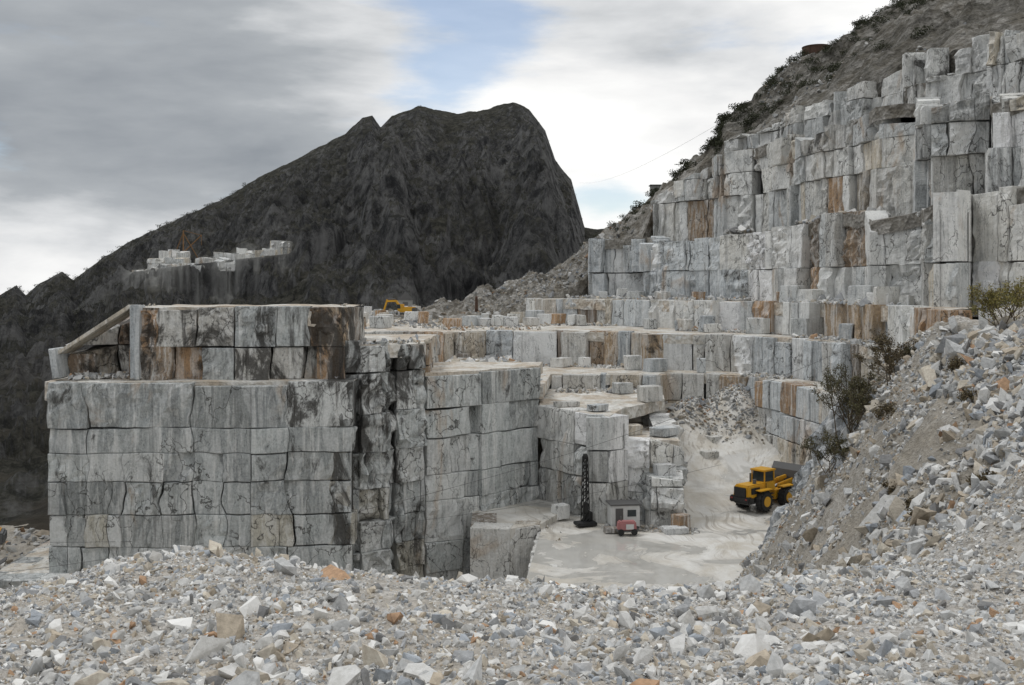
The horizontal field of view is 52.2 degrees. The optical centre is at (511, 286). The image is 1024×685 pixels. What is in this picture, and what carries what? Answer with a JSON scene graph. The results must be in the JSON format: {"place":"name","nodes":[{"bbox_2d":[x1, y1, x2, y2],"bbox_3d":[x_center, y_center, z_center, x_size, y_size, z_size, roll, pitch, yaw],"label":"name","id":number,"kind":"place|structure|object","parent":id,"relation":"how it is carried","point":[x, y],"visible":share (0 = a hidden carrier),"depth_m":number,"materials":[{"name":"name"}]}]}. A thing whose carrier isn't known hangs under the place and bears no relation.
{"place":"outdoors","nodes":[
{"label":"outdoors","id":0,"kind":"place"},
{"bbox_2d":[65,306,364,380],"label":"quarry wall","id":1,"kind":"structure","parent":0,"point":[183,344],"depth_m":91.03,"materials":[{"name":"stone"}]},
{"bbox_2d":[66,344,322,377],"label":"joint backing","id":2,"kind":"object","parent":1,"relation":"attached to","point":[95,346],"visible":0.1,"depth_m":92.83,"materials":[{"name":"grey stone"}]},
{"bbox_2d":[144,304,360,326],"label":"quarry bench","id":3,"kind":"object","parent":1,"relation":"on","point":[179,307],"visible":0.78,"depth_m":94.36,"materials":[{"name":"grey stone"}]},
{"bbox_2d":[0,102,603,530],"bbox_3d":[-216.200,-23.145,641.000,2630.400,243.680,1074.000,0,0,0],"label":"mountain terrain","id":4,"kind":"structure","parent":0,"point":[366,242],"depth_m":457.71,"materials":[{"name":"grey stone"}]},
{"bbox_2d":[130,268,159,273],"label":"quarry wall","id":5,"kind":"structure","parent":4,"relation":"on","point":[155,269],"depth_m":402.64,"materials":[{"name":"stone"}]},
{"bbox_2d":[147,257,189,268],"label":"stone block","id":6,"kind":"structure","parent":4,"relation":"on","point":[166,260],"depth_m":409.36,"materials":[{"name":"stone"}]},
{"bbox_2d":[149,263,187,269],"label":"quarry wall","id":7,"kind":"structure","parent":4,"relation":"on","point":[159,265],"depth_m":403.77,"materials":[{"name":"stone"}]},
{"bbox_2d":[159,249,190,264],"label":"stone block","id":8,"kind":"structure","parent":4,"relation":"on","point":[173,253],"depth_m":415.77,"materials":[{"name":"stone"}]},
{"bbox_2d":[177,230,201,257],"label":"derrick crane","id":9,"kind":"object","parent":4,"relation":"on","point":[183,234],"visible":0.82,"depth_m":425.82,"materials":[{"name":"orange paint"}]},
{"bbox_2d":[180,263,204,271],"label":"quarry wall","id":10,"kind":"structure","parent":4,"relation":"on","point":[197,267],"depth_m":402.62,"materials":[{"name":"stone"}]},
{"bbox_2d":[195,257,231,263],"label":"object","id":11,"kind":"structure","parent":4,"relation":"on","point":[200,260],"depth_m":408.25,"materials":[{"name":"stone"}]},
{"bbox_2d":[214,259,234,270],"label":"stone block","id":12,"kind":"structure","parent":4,"relation":"on","point":[222,264],"depth_m":402.13,"materials":[{"name":"stone"}]},
{"bbox_2d":[214,252,253,258],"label":"quarry wall","id":13,"kind":"structure","parent":4,"relation":"on","point":[221,254],"depth_m":413.27,"materials":[{"name":"stone"}]},
{"bbox_2d":[232,254,254,261],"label":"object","id":14,"kind":"structure","parent":4,"relation":"on","point":[238,256],"depth_m":403.38,"materials":[{"name":"stone"}]},
{"bbox_2d":[236,248,254,254],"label":"stone block","id":15,"kind":"structure","parent":4,"relation":"on","point":[241,250],"depth_m":417.62,"materials":[{"name":"stone"}]},
{"bbox_2d":[255,248,272,256],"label":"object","id":16,"kind":"structure","parent":4,"relation":"on","point":[263,252],"depth_m":402.36,"materials":[{"name":"stone"}]},
{"bbox_2d":[269,241,291,254],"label":"stone block","id":17,"kind":"structure","parent":4,"relation":"on","point":[279,247],"depth_m":404.20,"materials":[{"name":"stone"}]},
{"bbox_2d":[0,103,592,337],"bbox_3d":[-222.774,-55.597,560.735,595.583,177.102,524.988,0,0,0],"label":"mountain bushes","id":18,"kind":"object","parent":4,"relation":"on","point":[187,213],"visible":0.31,"depth_m":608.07,"materials":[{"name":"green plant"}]},
{"bbox_2d":[336,334,436,357],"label":"quarry bench","id":19,"kind":"object","parent":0,"point":[393,349],"visible":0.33,"depth_m":105.17,"materials":[{"name":"grey stone"}]},
{"bbox_2d":[412,335,440,375],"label":"quarry wall","id":20,"kind":"structure","parent":0,"point":[432,354],"depth_m":103.43,"materials":[{"name":"stone"}]},
{"bbox_2d":[0,0,898,294],"label":"sky","id":21,"kind":"structure","parent":0,"point":[120,119],"materials":[{"name":"grey"}]},
{"bbox_2d":[423,367,540,580],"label":"quarry wall","id":22,"kind":"structure","parent":0,"point":[483,425],"depth_m":99.94,"materials":[{"name":"stone"}]},
{"bbox_2d":[425,362,542,375],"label":"quarry bench","id":23,"kind":"object","parent":22,"relation":"on","point":[448,368],"visible":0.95,"depth_m":105.69,"materials":[{"name":"grey stone"}]},
{"bbox_2d":[0,302,1023,684],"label":"gravel ground","id":24,"kind":"structure","parent":0,"point":[924,438],"depth_m":18.63,"materials":[{"name":"grey gravel"}]},
{"bbox_2d":[0,527,6,544],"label":"excavator","id":25,"kind":"object","parent":24,"relation":"on","point":[3,534],"visible":1,"depth_m":92.00,"materials":[{"name":"metal"}]},
{"bbox_2d":[0,527,49,568],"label":"rubble stones","id":26,"kind":"object","parent":24,"relation":"on","point":[43,534],"visible":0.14,"depth_m":107.59,"materials":[{"name":"grey stone"}]},
{"bbox_2d":[0,540,66,588],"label":"quarry wall","id":27,"kind":"structure","parent":24,"relation":"on","point":[16,580],"depth_m":87.08,"materials":[{"name":"stone"}]},
{"bbox_2d":[0,548,72,574],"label":"quarry bench","id":28,"kind":"object","parent":27,"relation":"on","point":[43,553],"visible":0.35,"depth_m":90.20,"materials":[{"name":"grey stone"}]},
{"bbox_2d":[46,378,357,573],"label":"quarry wall","id":29,"kind":"structure","parent":24,"relation":"on","point":[237,469],"depth_m":88.01,"materials":[{"name":"stone"}]},
{"bbox_2d":[45,377,357,400],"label":"quarry bench","id":30,"kind":"object","parent":29,"relation":"on","point":[199,382],"visible":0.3,"depth_m":89.06,"materials":[{"name":"grey stone"}]},
{"bbox_2d":[48,305,144,379],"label":"marble slab","id":31,"kind":"structure","parent":30,"relation":"on","point":[58,356],"depth_m":90.31,"materials":[{"name":"grey stone"}]},
{"bbox_2d":[279,451,352,539],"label":"joint backing","id":32,"kind":"object","parent":29,"relation":"attached to","point":[332,480],"visible":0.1,"depth_m":90.68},
{"bbox_2d":[121,465,717,541],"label":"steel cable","id":33,"kind":"object","parent":29,"relation":"attached to","point":[478,512],"visible":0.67,"depth_m":94.90,"materials":[{"name":"black metal"}]},
{"bbox_2d":[340,340,427,578],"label":"quarry wall","id":34,"kind":"structure","parent":24,"relation":"on","point":[388,461],"depth_m":93.75,"materials":[{"name":"stone"}]},
{"bbox_2d":[470,513,540,579],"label":"quarry wall","id":35,"kind":"structure","parent":24,"relation":"on","point":[496,551],"depth_m":92.87,"materials":[{"name":"stone"}]},
{"bbox_2d":[471,499,557,538],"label":"quarry bench","id":36,"kind":"object","parent":35,"relation":"on","point":[542,513],"visible":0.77,"depth_m":99.12,"materials":[{"name":"grey stone"}]},
{"bbox_2d":[0,460,1023,684],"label":"rubble stones","id":37,"kind":"object","parent":24,"relation":"on","point":[758,652],"visible":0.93,"depth_m":16.26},
{"bbox_2d":[763,504,787,544],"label":"rock outcrop","id":38,"kind":"object","parent":24,"relation":"on","point":[777,514],"visible":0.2,"depth_m":75.21,"materials":[{"name":"stone"}]},
{"bbox_2d":[789,459,813,495],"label":"rock outcrop","id":39,"kind":"object","parent":24,"relation":"on","point":[800,478],"visible":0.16,"depth_m":66.36,"materials":[{"name":"stone"}]},
{"bbox_2d":[809,417,827,476],"bbox_3d":[18.928,9.749,59.948,2.903,6.484,6.293,0,0,0],"label":"rock outcrop","id":40,"kind":"object","parent":24,"relation":"on","point":[818,432],"visible":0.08,"depth_m":60.97,"materials":[{"name":"stone"}]},
{"bbox_2d":[798,428,849,473],"bbox_3d":[16.097,8.166,52.593,3.038,2.360,3.433,0,0,-32],"label":"shrub","id":41,"kind":"object","parent":24,"relation":"on","point":[833,450],"visible":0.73,"depth_m":52.44,"materials":[{"name":"green plant"}]},
{"bbox_2d":[822,392,857,452],"bbox_3d":[18.048,7.214,55.297,2.551,3.818,4.302,0,0,-13],"label":"rock outcrop","id":42,"kind":"object","parent":24,"relation":"on","point":[828,423],"visible":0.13,"depth_m":55.08,"materials":[{"name":"stone"}]},
{"bbox_2d":[809,374,878,436],"bbox_3d":[16.851,6.085,52.596,3.626,3.384,4.014,0,0,34],"label":"shrub","id":43,"kind":"object","parent":24,"relation":"on","point":[852,399],"visible":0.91,"depth_m":52.68,"materials":[{"name":"green plant"}]},
{"bbox_2d":[816,361,883,425],"bbox_3d":[17.888,5.505,54.287,3.466,3.336,4.466,0,0,42],"label":"shrub","id":44,"kind":"object","parent":24,"relation":"on","point":[857,383],"visible":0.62,"depth_m":53.80,"materials":[{"name":"green plant"}]},
{"bbox_2d":[734,310,1023,581],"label":"rubble stones","id":45,"kind":"object","parent":24,"relation":"on","point":[977,348],"visible":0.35,"depth_m":36.64,"materials":[{"name":"grey stone"}]},
{"bbox_2d":[871,402,896,420],"bbox_3d":[16.312,5.352,45.145,1.593,0.887,1.088,0,0,40],"label":"shrub","id":46,"kind":"object","parent":24,"relation":"on","point":[886,408],"visible":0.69,"depth_m":45.17,"materials":[{"name":"green plant"}]},
{"bbox_2d":[852,325,918,384],"bbox_3d":[18.243,3.262,49.739,3.198,2.880,3.324,0,0,-43],"label":"shrub","id":47,"kind":"object","parent":24,"relation":"on","point":[889,359],"visible":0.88,"depth_m":50.14,"materials":[{"name":"green plant"}]},
{"bbox_2d":[880,478,895,494],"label":"shrub","id":48,"kind":"object","parent":24,"relation":"on","point":[886,484],"visible":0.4,"depth_m":35.82,"materials":[{"name":"green plant"}]},
{"bbox_2d":[901,345,912,360],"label":"shrub","id":49,"kind":"object","parent":24,"relation":"on","point":[909,351],"visible":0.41,"depth_m":49.98,"materials":[{"name":"green plant"}]},
{"bbox_2d":[903,494,914,510],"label":"shrub","id":50,"kind":"object","parent":24,"relation":"on","point":[908,502],"visible":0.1,"depth_m":31.59,"materials":[{"name":"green plant"}]},
{"bbox_2d":[907,499,927,516],"bbox_3d":[11.632,6.301,29.112,1.152,0.736,0.983,0,0,0],"label":"shrub","id":51,"kind":"object","parent":24,"relation":"on","point":[911,512],"visible":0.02,"depth_m":29.27,"materials":[{"name":"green plant"}]},
{"bbox_2d":[946,356,965,371],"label":"shrub","id":52,"kind":"object","parent":24,"relation":"on","point":[957,363],"visible":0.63,"depth_m":38.73,"materials":[{"name":"green plant"}]},
{"bbox_2d":[955,387,976,401],"bbox_3d":[15.890,3.826,36.182,0.949,0.755,0.983,0,0,-24],"label":"shrub","id":53,"kind":"object","parent":24,"relation":"on","point":[965,395],"visible":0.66,"depth_m":36.05,"materials":[{"name":"green plant"}]},
{"bbox_2d":[966,469,997,484],"bbox_3d":[12.917,5.315,28.442,1.032,0.762,0.983,0,0,0],"label":"shrub","id":54,"kind":"object","parent":24,"relation":"on","point":[982,477],"visible":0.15,"depth_m":28.43,"materials":[{"name":"green plant"}]},
{"bbox_2d":[966,276,1023,325],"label":"shrub","id":55,"kind":"object","parent":24,"relation":"on","point":[996,301],"visible":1,"depth_m":41.63,"materials":[{"name":"green plant"}]},
{"bbox_2d":[528,531,557,571],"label":"quarry wall","id":56,"kind":"structure","parent":0,"point":[534,548],"depth_m":87.41,"materials":[{"name":"stone"}]},
{"bbox_2d":[540,389,664,418],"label":"quarry bench","id":57,"kind":"object","parent":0,"point":[630,405],"visible":0.61,"depth_m":110.44,"materials":[{"name":"grey stone"}]},
{"bbox_2d":[365,330,887,387],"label":"quarry wall","id":58,"kind":"structure","parent":0,"point":[739,353],"depth_m":130.92,"materials":[{"name":"stone"}]},
{"bbox_2d":[364,310,895,360],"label":"quarry bench","id":59,"kind":"object","parent":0,"point":[687,338],"visible":0.09,"depth_m":140.04,"materials":[{"name":"grey stone"}]},
{"bbox_2d":[383,298,417,314],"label":"excavator","id":60,"kind":"object","parent":59,"relation":"on","point":[401,307],"visible":0.63,"depth_m":199.16,"materials":[{"name":"yellow metal"}]},
{"bbox_2d":[397,292,412,306],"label":"quarry shed","id":61,"kind":"structure","parent":59,"relation":"on","point":[405,298],"depth_m":242.93,"materials":[{"name":"grey metal"}]},
{"bbox_2d":[68,97,1011,534],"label":"rubble stones","id":62,"kind":"object","parent":59,"relation":"on","point":[822,299],"visible":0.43,"depth_m":121.77,"materials":[{"name":"grey stone"}]},
{"bbox_2d":[364,285,913,534],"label":"marble blocks","id":63,"kind":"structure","parent":59,"relation":"on","point":[680,521],"depth_m":128.20,"materials":[{"name":"grey stone"}]},
{"bbox_2d":[629,422,679,450],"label":"quarry bench","id":64,"kind":"object","parent":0,"point":[669,440],"visible":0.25,"depth_m":102.55,"materials":[{"name":"grey stone"}]},
{"bbox_2d":[527,387,793,587],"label":"quarry floor","id":65,"kind":"structure","parent":0,"point":[725,541],"depth_m":92.34,"materials":[{"name":"grey stone"}]},
{"bbox_2d":[537,404,628,522],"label":"quarry wall","id":66,"kind":"structure","parent":65,"relation":"on","point":[562,431],"depth_m":100.65,"materials":[{"name":"stone"}]},
{"bbox_2d":[573,454,596,526],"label":"drilling rig","id":67,"kind":"object","parent":65,"relation":"on","point":[587,518],"visible":1,"depth_m":96.01,"materials":[{"name":"black metal"}]},
{"bbox_2d":[605,499,641,528],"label":"site hut","id":68,"kind":"object","parent":65,"relation":"on","point":[627,509],"visible":0.83,"depth_m":94.71,"materials":[{"name":"white metal"}]},
{"bbox_2d":[616,508,622,525],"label":"door","id":69,"kind":"structure","parent":68,"relation":"in","point":[619,512],"depth_m":94.54,"materials":[{"name":"grey metal"}]},
{"bbox_2d":[627,510,635,516],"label":"window","id":70,"kind":"structure","parent":68,"relation":"in","point":[630,513],"depth_m":94.68,"materials":[{"name":"black glass"}]},
{"bbox_2d":[615,516,645,535],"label":"air compressor","id":71,"kind":"object","parent":65,"relation":"on","point":[623,526],"visible":1,"depth_m":92.53,"materials":[{"name":"red paint"}]},
{"bbox_2d":[624,413,687,520],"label":"quarry wall","id":72,"kind":"structure","parent":65,"relation":"on","point":[641,456],"depth_m":98.74,"materials":[{"name":"stone"}]},
{"bbox_2d":[545,382,770,540],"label":"rubble stones","id":73,"kind":"object","parent":65,"relation":"on","point":[701,402],"visible":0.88,"depth_m":119.64,"materials":[{"name":"grey stone"}]},
{"bbox_2d":[636,466,691,526],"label":"quarry wall","id":74,"kind":"structure","parent":65,"relation":"on","point":[663,499],"depth_m":96.30,"materials":[{"name":"stone"}]},
{"bbox_2d":[730,461,803,512],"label":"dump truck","id":75,"kind":"object","parent":65,"relation":"on","point":[760,490],"visible":0.96,"depth_m":102.84,"materials":[{"name":"metal"}]},
{"bbox_2d":[539,365,836,398],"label":"quarry bench","id":76,"kind":"object","parent":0,"point":[546,381],"visible":0.14,"depth_m":125.79,"materials":[{"name":"grey stone"}]},
{"bbox_2d":[537,372,841,464],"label":"quarry wall","id":77,"kind":"structure","parent":0,"point":[792,414],"depth_m":116.75,"materials":[{"name":"stone"}]},
{"bbox_2d":[388,0,1023,356],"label":"hill terrain","id":78,"kind":"structure","parent":0,"point":[952,32],"depth_m":175.35,"materials":[{"name":"grey stone"}]},
{"bbox_2d":[364,311,575,330],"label":"rubble stones","id":79,"kind":"object","parent":78,"relation":"on","point":[402,322],"visible":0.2,"depth_m":154.70,"materials":[{"name":"grey stone"}]},
{"bbox_2d":[475,296,477,311],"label":"drilling rig","id":80,"kind":"object","parent":78,"relation":"on","point":[476,303],"visible":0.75,"depth_m":187.80,"materials":[{"name":"metal"}]},
{"bbox_2d":[649,184,661,196],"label":"site hut","id":81,"kind":"object","parent":78,"relation":"on","point":[653,186],"visible":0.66,"depth_m":205.00,"materials":[{"name":"grey metal"}]},
{"bbox_2d":[388,9,965,317],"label":"rubble stones","id":82,"kind":"object","parent":78,"relation":"on","point":[571,278],"visible":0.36,"depth_m":190.88,"materials":[{"name":"grey stone"}]},
{"bbox_2d":[580,0,948,246],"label":"hillside bushes","id":83,"kind":"object","parent":78,"relation":"on","point":[715,141],"visible":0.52,"depth_m":193.05,"materials":[{"name":"green plant"}]},
{"bbox_2d":[588,186,1023,316],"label":"quarry wall","id":84,"kind":"structure","parent":78,"relation":"on","point":[831,257],"depth_m":124.69,"materials":[{"name":"stone"}]},
{"bbox_2d":[596,212,1023,309],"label":"joint backing","id":85,"kind":"object","parent":84,"relation":"attached to","point":[941,262],"visible":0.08,"depth_m":102.01,"materials":[{"name":"grey stone"}]},
{"bbox_2d":[802,44,829,54],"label":"water tank","id":86,"kind":"object","parent":78,"relation":"on","point":[815,48],"visible":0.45,"depth_m":208.64,"materials":[{"name":"metal"}]},
{"bbox_2d":[647,98,1023,206],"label":"quarry bench","id":87,"kind":"object","parent":78,"relation":"on","point":[892,111],"visible":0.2,"depth_m":122.69,"materials":[{"name":"grey stone"}]},
{"bbox_2d":[526,298,971,347],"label":"quarry wall","id":88,"kind":"structure","parent":0,"point":[903,323],"depth_m":132.02,"materials":[{"name":"stone"}]},
{"bbox_2d":[525,298,984,321],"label":"quarry bench","id":89,"kind":"object","parent":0,"point":[584,304],"visible":0.17,"depth_m":149.51,"materials":[{"name":"grey stone"}]},
{"bbox_2d":[605,187,1023,248],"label":"quarry bench","id":90,"kind":"object","parent":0,"point":[895,223],"visible":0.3,"depth_m":114.43,"materials":[{"name":"grey stone"}]},
{"bbox_2d":[645,88,1023,240],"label":"quarry wall","id":91,"kind":"structure","parent":0,"point":[863,164],"depth_m":129.99,"materials":[{"name":"stone"}]},
{"bbox_2d":[698,148,970,205],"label":"joint backing","id":92,"kind":"object","parent":91,"relation":"attached to","point":[765,193],"visible":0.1,"depth_m":158.77,"materials":[{"name":"grey stone"}]},
{"bbox_2d":[723,30,1023,177],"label":"quarry wall","id":93,"kind":"structure","parent":0,"point":[993,61],"depth_m":128.32,"materials":[{"name":"stone"}]}
]}

